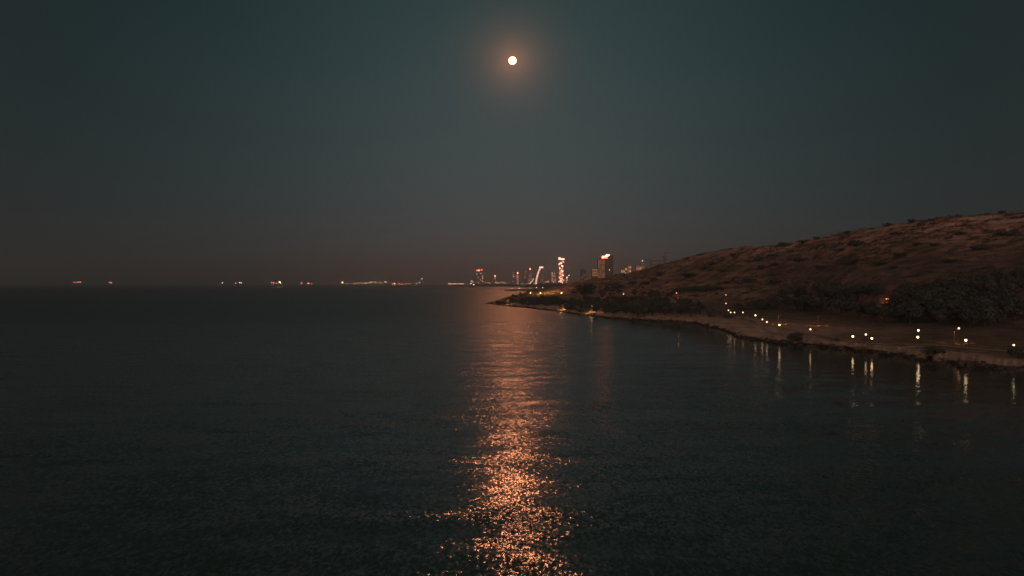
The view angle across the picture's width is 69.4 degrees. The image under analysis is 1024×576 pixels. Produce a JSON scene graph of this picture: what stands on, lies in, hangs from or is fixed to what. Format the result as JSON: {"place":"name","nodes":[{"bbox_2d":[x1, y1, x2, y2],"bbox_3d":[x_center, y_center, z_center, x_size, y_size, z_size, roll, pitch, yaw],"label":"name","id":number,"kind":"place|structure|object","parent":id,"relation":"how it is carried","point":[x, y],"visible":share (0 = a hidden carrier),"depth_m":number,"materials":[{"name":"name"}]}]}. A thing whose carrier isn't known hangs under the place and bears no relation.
{"place":"outdoors","nodes":[
{"label":"outdoors","id":0,"kind":"place"},
{"bbox_2d":[445,285,548,290],"bbox_3d":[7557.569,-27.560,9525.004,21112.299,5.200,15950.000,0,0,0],"label":"coastal plain","id":1,"kind":"structure","parent":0,"point":[504,286],"depth_m":6854.31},
{"bbox_2d":[476,269,479,283],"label":"town tower","id":2,"kind":"structure","parent":1,"relation":"on","point":[477,278],"depth_m":7999.35,"materials":[{"name":"grey concrete"}]},
{"bbox_2d":[480,272,483,283],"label":"town tower","id":3,"kind":"structure","parent":1,"relation":"on","point":[481,277],"depth_m":8059.39,"materials":[{"name":"concrete"}]},
{"bbox_2d":[513,271,515,283],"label":"town tower","id":4,"kind":"structure","parent":1,"relation":"on","point":[514,277],"depth_m":7999.26,"materials":[{"name":"concrete"}]},
{"bbox_2d":[470,283,567,289],"bbox_3d":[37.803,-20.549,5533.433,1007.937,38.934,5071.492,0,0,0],"label":"shore tree belt","id":5,"kind":"object","parent":1,"relation":"on","point":[544,285],"visible":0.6,"depth_m":6168.37,"materials":[{"name":"green plant"}]},
{"bbox_2d":[524,270,526,282],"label":"town tower","id":6,"kind":"structure","parent":1,"relation":"on","point":[525,275],"depth_m":8119.48,"materials":[{"name":"concrete"}]},
{"bbox_2d":[529,268,531,283],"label":"town tower","id":7,"kind":"structure","parent":1,"relation":"on","point":[530,275],"depth_m":7999.26,"materials":[{"name":"grey concrete"}]},
{"bbox_2d":[535,267,542,283],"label":"curved tower","id":8,"kind":"structure","parent":1,"relation":"on","point":[536,279],"depth_m":7999.46,"materials":[{"name":"concrete"}]},
{"bbox_2d":[558,257,563,283],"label":"lit tower","id":9,"kind":"structure","parent":1,"relation":"on","point":[560,270],"depth_m":7998.73,"materials":[{"name":"white glass"}]},
{"bbox_2d":[580,266,585,280],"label":"domed tower","id":10,"kind":"structure","parent":1,"relation":"on","point":[582,274],"depth_m":2999.75,"materials":[{"name":"grey concrete"}]},
{"bbox_2d":[591,254,612,278],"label":"sign tower","id":11,"kind":"structure","parent":1,"relation":"on","point":[604,268],"depth_m":2501.48,"materials":[{"name":"brown"}]},
{"bbox_2d":[635,262,644,270],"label":"hotel building","id":12,"kind":"structure","parent":1,"relation":"on","point":[638,267],"depth_m":1999.68,"materials":[{"name":"brown"}]},
{"bbox_2d":[650,258,663,267],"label":"apartment block","id":13,"kind":"structure","parent":1,"relation":"on","point":[654,261],"depth_m":1749.65,"materials":[{"name":"concrete"}]},
{"bbox_2d":[662,256,667,263],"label":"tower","id":14,"kind":"structure","parent":1,"relation":"on","point":[665,259],"depth_m":1749.61,"materials":[{"name":"concrete"}]},
{"bbox_2d":[0,285,1023,575],"bbox_3d":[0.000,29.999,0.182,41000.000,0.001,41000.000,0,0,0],"label":"sea","id":15,"kind":"structure","parent":0,"point":[300,431],"depth_m":137.81,"materials":[{"name":"grey liquid"}]},
{"bbox_2d":[0,0,1023,284],"label":"sky","id":16,"kind":"structure","parent":0,"point":[143,142],"materials":[{"name":"grey"}]},
{"bbox_2d":[509,57,515,63],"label":"moon","id":17,"kind":"object","parent":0,"point":[512,60],"visible":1,"depth_m":57155.21,"materials":[{"name":"white"}]},
{"bbox_2d":[485,211,1023,370],"bbox_3d":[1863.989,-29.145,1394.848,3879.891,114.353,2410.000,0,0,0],"label":"hillside","id":18,"kind":"structure","parent":0,"point":[927,264],"depth_m":625.11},
{"bbox_2d":[536,290,569,294],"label":"bare clearing","id":19,"kind":"structure","parent":18,"relation":"on","point":[553,292],"depth_m":1297.54,"materials":[{"name":"beige soil"}]},
{"bbox_2d":[575,283,595,295],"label":"broad tree","id":20,"kind":"object","parent":18,"relation":"on","point":[587,288],"visible":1,"depth_m":1029.43,"materials":[{"name":"green plant"}]},
{"bbox_2d":[592,305,598,310],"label":"broad tree","id":21,"kind":"object","parent":18,"relation":"on","point":[595,308],"visible":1,"depth_m":677.11,"materials":[{"name":"green plant"}]},
{"bbox_2d":[596,302,603,309],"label":"broad tree","id":22,"kind":"object","parent":18,"relation":"on","point":[600,304],"visible":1,"depth_m":721.51,"materials":[{"name":"green plant"}]},
{"bbox_2d":[607,282,625,287],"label":"shrub","id":23,"kind":"object","parent":18,"relation":"on","point":[615,285],"visible":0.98,"depth_m":1133.69,"materials":[{"name":"green plant"}]},
{"bbox_2d":[620,305,630,314],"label":"umbrella pine","id":24,"kind":"object","parent":18,"relation":"on","point":[626,307],"visible":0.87,"depth_m":632.86,"materials":[{"name":"green plant"}]},
{"bbox_2d":[628,306,637,314],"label":"broad tree","id":25,"kind":"object","parent":18,"relation":"on","point":[631,309],"visible":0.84,"depth_m":623.37,"materials":[{"name":"green plant"}]},
{"bbox_2d":[637,305,649,316],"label":"broad tree","id":26,"kind":"object","parent":18,"relation":"on","point":[644,309],"visible":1,"depth_m":606.23,"materials":[{"name":"green plant"}]},
{"bbox_2d":[648,307,657,315],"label":"broad tree","id":27,"kind":"object","parent":18,"relation":"on","point":[653,310],"visible":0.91,"depth_m":609.87,"materials":[{"name":"green plant"}]},
{"bbox_2d":[655,304,661,313],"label":"broad tree","id":28,"kind":"object","parent":18,"relation":"on","point":[658,307],"visible":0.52,"depth_m":646.51,"materials":[{"name":"green plant"}]},
{"bbox_2d":[661,305,670,315],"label":"broad tree","id":29,"kind":"object","parent":18,"relation":"on","point":[666,308],"visible":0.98,"depth_m":608.11,"materials":[{"name":"green plant"}]},
{"bbox_2d":[670,304,683,317],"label":"umbrella pine","id":30,"kind":"object","parent":18,"relation":"on","point":[676,308],"visible":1,"depth_m":581.90,"materials":[{"name":"green plant"}]},
{"bbox_2d":[682,298,692,302],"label":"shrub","id":31,"kind":"object","parent":18,"relation":"on","point":[686,300],"visible":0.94,"depth_m":711.01,"materials":[{"name":"green plant"}]},
{"bbox_2d":[681,273,694,275],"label":"shrub","id":32,"kind":"object","parent":18,"relation":"on","point":[687,274],"visible":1,"depth_m":1021.69,"materials":[{"name":"green plant"}]},
{"bbox_2d":[685,304,697,315],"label":"broad tree","id":33,"kind":"object","parent":18,"relation":"on","point":[689,309],"visible":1,"depth_m":594.34,"materials":[{"name":"green plant"}]},
{"bbox_2d":[694,303,705,313],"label":"broad tree","id":34,"kind":"object","parent":18,"relation":"on","point":[701,306],"visible":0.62,"depth_m":632.35,"materials":[{"name":"green plant"}]},
{"bbox_2d":[698,266,709,269],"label":"shrub","id":35,"kind":"object","parent":18,"relation":"on","point":[703,267],"visible":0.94,"depth_m":1025.72,"materials":[{"name":"green plant"}]},
{"bbox_2d":[706,308,721,316],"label":"shrub","id":36,"kind":"object","parent":18,"relation":"on","point":[711,313],"visible":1,"depth_m":572.54,"materials":[{"name":"green plant"}]},
{"bbox_2d":[722,314,731,317],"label":"shrub","id":37,"kind":"object","parent":18,"relation":"on","point":[728,315],"visible":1,"depth_m":552.31,"materials":[{"name":"green plant"}]},
{"bbox_2d":[737,306,747,309],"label":"shrub","id":38,"kind":"object","parent":18,"relation":"on","point":[743,307],"visible":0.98,"depth_m":647.52,"materials":[{"name":"green plant"}]},
{"bbox_2d":[747,304,757,309],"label":"shrub","id":39,"kind":"object","parent":18,"relation":"on","point":[750,307],"visible":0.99,"depth_m":646.27,"materials":[{"name":"green plant"}]},
{"bbox_2d":[490,302,1023,374],"bbox_3d":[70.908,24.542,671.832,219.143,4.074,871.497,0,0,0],"label":"shore rocks","id":40,"kind":"object","parent":18,"relation":"on","point":[1009,369],"visible":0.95,"depth_m":307.65,"materials":[{"name":"stone"}]},
{"bbox_2d":[757,265,768,268],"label":"shrub","id":41,"kind":"object","parent":18,"relation":"on","point":[760,266],"visible":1,"depth_m":881.02,"materials":[{"name":"green plant"}]},
{"bbox_2d":[769,279,780,282],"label":"shrub","id":42,"kind":"object","parent":18,"relation":"on","point":[774,280],"visible":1,"depth_m":792.39,"materials":[{"name":"green plant"}]},
{"bbox_2d":[768,295,782,311],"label":"umbrella pine","id":43,"kind":"object","parent":18,"relation":"on","point":[775,298],"visible":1,"depth_m":614.05,"materials":[{"name":"green plant"}]},
{"bbox_2d":[775,288,789,297],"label":"broad tree","id":44,"kind":"object","parent":18,"relation":"on","point":[780,292],"visible":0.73,"depth_m":708.49,"materials":[{"name":"green plant"}]},
{"bbox_2d":[778,242,787,246],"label":"shrub","id":45,"kind":"object","parent":18,"relation":"on","point":[782,244],"visible":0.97,"depth_m":958.18,"materials":[{"name":"green plant"}]},
{"bbox_2d":[789,295,800,309],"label":"broad tree","id":46,"kind":"object","parent":18,"relation":"on","point":[794,298],"visible":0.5,"depth_m":651.26,"materials":[{"name":"green plant"}]},
{"bbox_2d":[787,332,803,340],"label":"shrub","id":47,"kind":"object","parent":18,"relation":"on","point":[794,336],"visible":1,"depth_m":364.28,"materials":[{"name":"green plant"}]},
{"bbox_2d":[573,210,1023,309],"bbox_3d":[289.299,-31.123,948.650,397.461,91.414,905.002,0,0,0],"label":"dry scrub","id":48,"kind":"object","parent":18,"relation":"on","point":[851,256],"visible":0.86,"depth_m":775.46,"materials":[{"name":"brown plant"}]},
{"bbox_2d":[791,257,807,260],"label":"shrub","id":49,"kind":"object","parent":18,"relation":"on","point":[798,258],"visible":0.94,"depth_m":847.22,"materials":[{"name":"green plant"}]},
{"bbox_2d":[791,286,809,295],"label":"umbrella pine","id":50,"kind":"object","parent":18,"relation":"on","point":[800,291],"visible":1,"depth_m":686.12,"materials":[{"name":"green plant"}]},
{"bbox_2d":[798,296,816,311],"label":"umbrella pine","id":51,"kind":"object","parent":18,"relation":"on","point":[807,300],"visible":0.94,"depth_m":610.35,"materials":[{"name":"green plant"}]},
{"bbox_2d":[811,277,827,301],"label":"broad tree","id":52,"kind":"object","parent":18,"relation":"on","point":[821,283],"visible":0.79,"depth_m":638.48,"materials":[{"name":"green plant"}]},
{"bbox_2d":[735,316,927,348],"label":"footpath","id":53,"kind":"structure","parent":18,"relation":"on","point":[820,340],"depth_m":343.97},
{"bbox_2d":[823,281,842,299],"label":"broad tree","id":54,"kind":"object","parent":18,"relation":"on","point":[835,284],"visible":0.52,"depth_m":615.52,"materials":[{"name":"green plant"}]},
{"bbox_2d":[834,287,849,297],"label":"broad tree","id":55,"kind":"object","parent":18,"relation":"on","point":[840,292],"visible":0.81,"depth_m":588.24,"materials":[{"name":"green plant"}]},
{"bbox_2d":[831,295,854,314],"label":"broad tree","id":56,"kind":"object","parent":18,"relation":"on","point":[841,303],"visible":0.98,"depth_m":549.72,"materials":[{"name":"green plant"}]},
{"bbox_2d":[842,259,859,262],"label":"shrub","id":57,"kind":"object","parent":18,"relation":"on","point":[852,260],"visible":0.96,"depth_m":701.23,"materials":[{"name":"green plant"}]},
{"bbox_2d":[849,282,862,298],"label":"broad tree","id":58,"kind":"object","parent":18,"relation":"on","point":[857,286],"visible":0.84,"depth_m":573.26,"materials":[{"name":"green plant"}]},
{"bbox_2d":[847,240,864,245],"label":"shrub","id":59,"kind":"object","parent":18,"relation":"on","point":[853,242],"visible":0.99,"depth_m":764.46,"materials":[{"name":"green plant"}]},
{"bbox_2d":[850,302,864,316],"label":"broad tree","id":60,"kind":"object","parent":18,"relation":"on","point":[858,307],"visible":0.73,"depth_m":518.06,"materials":[{"name":"green plant"}]},
{"bbox_2d":[859,283,875,297],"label":"broad tree","id":61,"kind":"object","parent":18,"relation":"on","point":[862,290],"visible":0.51,"depth_m":560.66,"materials":[{"name":"green plant"}]},
{"bbox_2d":[864,283,881,298],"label":"umbrella pine","id":62,"kind":"object","parent":18,"relation":"on","point":[871,287],"visible":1,"depth_m":550.72,"materials":[{"name":"green plant"}]},
{"bbox_2d":[867,306,885,321],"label":"umbrella pine","id":63,"kind":"object","parent":18,"relation":"on","point":[875,310],"visible":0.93,"depth_m":464.13,"materials":[{"name":"green plant"}]},
{"bbox_2d":[872,260,886,264],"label":"shrub","id":64,"kind":"object","parent":18,"relation":"on","point":[881,262],"visible":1,"depth_m":647.98,"materials":[{"name":"green plant"}]},
{"bbox_2d":[879,296,889,301],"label":"garden hut","id":65,"kind":"object","parent":18,"relation":"on","point":[883,298],"visible":0.81,"depth_m":526.38,"materials":[{"name":"paint"}]},
{"bbox_2d":[882,302,894,311],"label":"umbrella pine","id":66,"kind":"object","parent":18,"relation":"on","point":[884,304],"visible":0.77,"depth_m":491.94,"materials":[{"name":"green plant"}]},
{"bbox_2d":[888,307,903,322],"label":"broad tree","id":67,"kind":"object","parent":18,"relation":"on","point":[894,314],"visible":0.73,"depth_m":451.80,"materials":[{"name":"green plant"}]},
{"bbox_2d":[888,231,903,234],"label":"shrub","id":68,"kind":"object","parent":18,"relation":"on","point":[895,232],"visible":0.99,"depth_m":745.74,"materials":[{"name":"green plant"}]},
{"bbox_2d":[887,293,910,307],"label":"broad tree","id":69,"kind":"object","parent":18,"relation":"on","point":[894,298],"visible":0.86,"depth_m":483.96,"materials":[{"name":"green plant"}]},
{"bbox_2d":[893,252,909,255],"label":"shrub","id":70,"kind":"object","parent":18,"relation":"on","point":[898,254],"visible":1,"depth_m":650.80,"materials":[{"name":"green plant"}]},
{"bbox_2d":[896,287,915,297],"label":"broad tree","id":71,"kind":"object","parent":18,"relation":"on","point":[904,291],"visible":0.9,"depth_m":500.61,"materials":[{"name":"green plant"}]},
{"bbox_2d":[897,301,923,323],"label":"broad tree","id":72,"kind":"object","parent":18,"relation":"on","point":[912,311],"visible":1,"depth_m":437.80,"materials":[{"name":"green plant"}]},
{"bbox_2d":[898,300,924,322],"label":"broad tree","id":73,"kind":"object","parent":18,"relation":"on","point":[923,311],"visible":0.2,"depth_m":445.51,"materials":[{"name":"green plant"}]},
{"bbox_2d":[916,295,937,317],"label":"umbrella pine","id":74,"kind":"object","parent":18,"relation":"on","point":[921,299],"visible":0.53,"depth_m":455.28,"materials":[{"name":"green plant"}]},
{"bbox_2d":[920,346,945,353],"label":"shrub","id":75,"kind":"object","parent":18,"relation":"on","point":[933,349],"visible":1,"depth_m":290.44,"materials":[{"name":"green plant"}]},
{"bbox_2d":[923,297,945,318],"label":"broad tree","id":76,"kind":"object","parent":18,"relation":"on","point":[931,303],"visible":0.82,"depth_m":445.87,"materials":[{"name":"green plant"}]},
{"bbox_2d":[930,307,946,322],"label":"broad tree","id":77,"kind":"object","parent":18,"relation":"on","point":[934,312],"visible":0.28,"depth_m":438.34,"materials":[{"name":"green plant"}]},
{"bbox_2d":[934,309,953,325],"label":"broad tree","id":78,"kind":"object","parent":18,"relation":"on","point":[943,316],"visible":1,"depth_m":421.72,"materials":[{"name":"green plant"}]},
{"bbox_2d":[941,258,961,261],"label":"shrub","id":79,"kind":"object","parent":18,"relation":"on","point":[949,260],"visible":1,"depth_m":583.66,"materials":[{"name":"green plant"}]},
{"bbox_2d":[952,231,966,234],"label":"shrub","id":80,"kind":"object","parent":18,"relation":"on","point":[960,233],"visible":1,"depth_m":668.61,"materials":[{"name":"green plant"}]},
{"bbox_2d":[959,308,980,326],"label":"broad tree","id":81,"kind":"object","parent":18,"relation":"on","point":[969,315],"visible":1,"depth_m":409.35,"materials":[{"name":"green plant"}]},
{"bbox_2d":[969,245,992,249],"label":"shrub","id":82,"kind":"object","parent":18,"relation":"on","point":[977,247],"visible":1,"depth_m":601.96,"materials":[{"name":"green plant"}]},
{"bbox_2d":[972,301,1001,325],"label":"broad tree","id":83,"kind":"object","parent":18,"relation":"on","point":[987,311],"visible":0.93,"depth_m":412.14,"materials":[{"name":"green plant"}]},
{"bbox_2d":[978,279,997,291],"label":"broad tree","id":84,"kind":"object","parent":18,"relation":"on","point":[985,286],"visible":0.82,"depth_m":469.51,"materials":[{"name":"green plant"}]},
{"bbox_2d":[979,274,1000,282],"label":"broad tree","id":85,"kind":"object","parent":18,"relation":"on","point":[984,277],"visible":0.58,"depth_m":479.12,"materials":[{"name":"green plant"}]},
{"bbox_2d":[988,269,1002,275],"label":"umbrella pine","id":86,"kind":"object","parent":18,"relation":"on","point":[996,272],"visible":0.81,"depth_m":498.72,"materials":[{"name":"green plant"}]},
{"bbox_2d":[989,316,1005,327],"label":"broad tree","id":87,"kind":"object","parent":18,"relation":"on","point":[995,320],"visible":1,"depth_m":401.64,"materials":[{"name":"green plant"}]},
{"bbox_2d":[993,231,1015,234],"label":"shrub","id":88,"kind":"object","parent":18,"relation":"on","point":[1003,233],"visible":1,"depth_m":628.38,"materials":[{"name":"green plant"}]},
{"bbox_2d":[1002,297,1023,320],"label":"broad tree","id":89,"kind":"object","parent":18,"relation":"on","point":[1012,305],"visible":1,"depth_m":417.83,"materials":[{"name":"green plant"}]},
{"bbox_2d":[1006,348,1023,357],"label":"shrub","id":90,"kind":"object","parent":18,"relation":"on","point":[1017,352],"visible":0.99,"depth_m":270.26,"materials":[{"name":"green plant"}]},
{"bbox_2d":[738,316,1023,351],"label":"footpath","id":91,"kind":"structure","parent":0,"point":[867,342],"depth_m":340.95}
]}

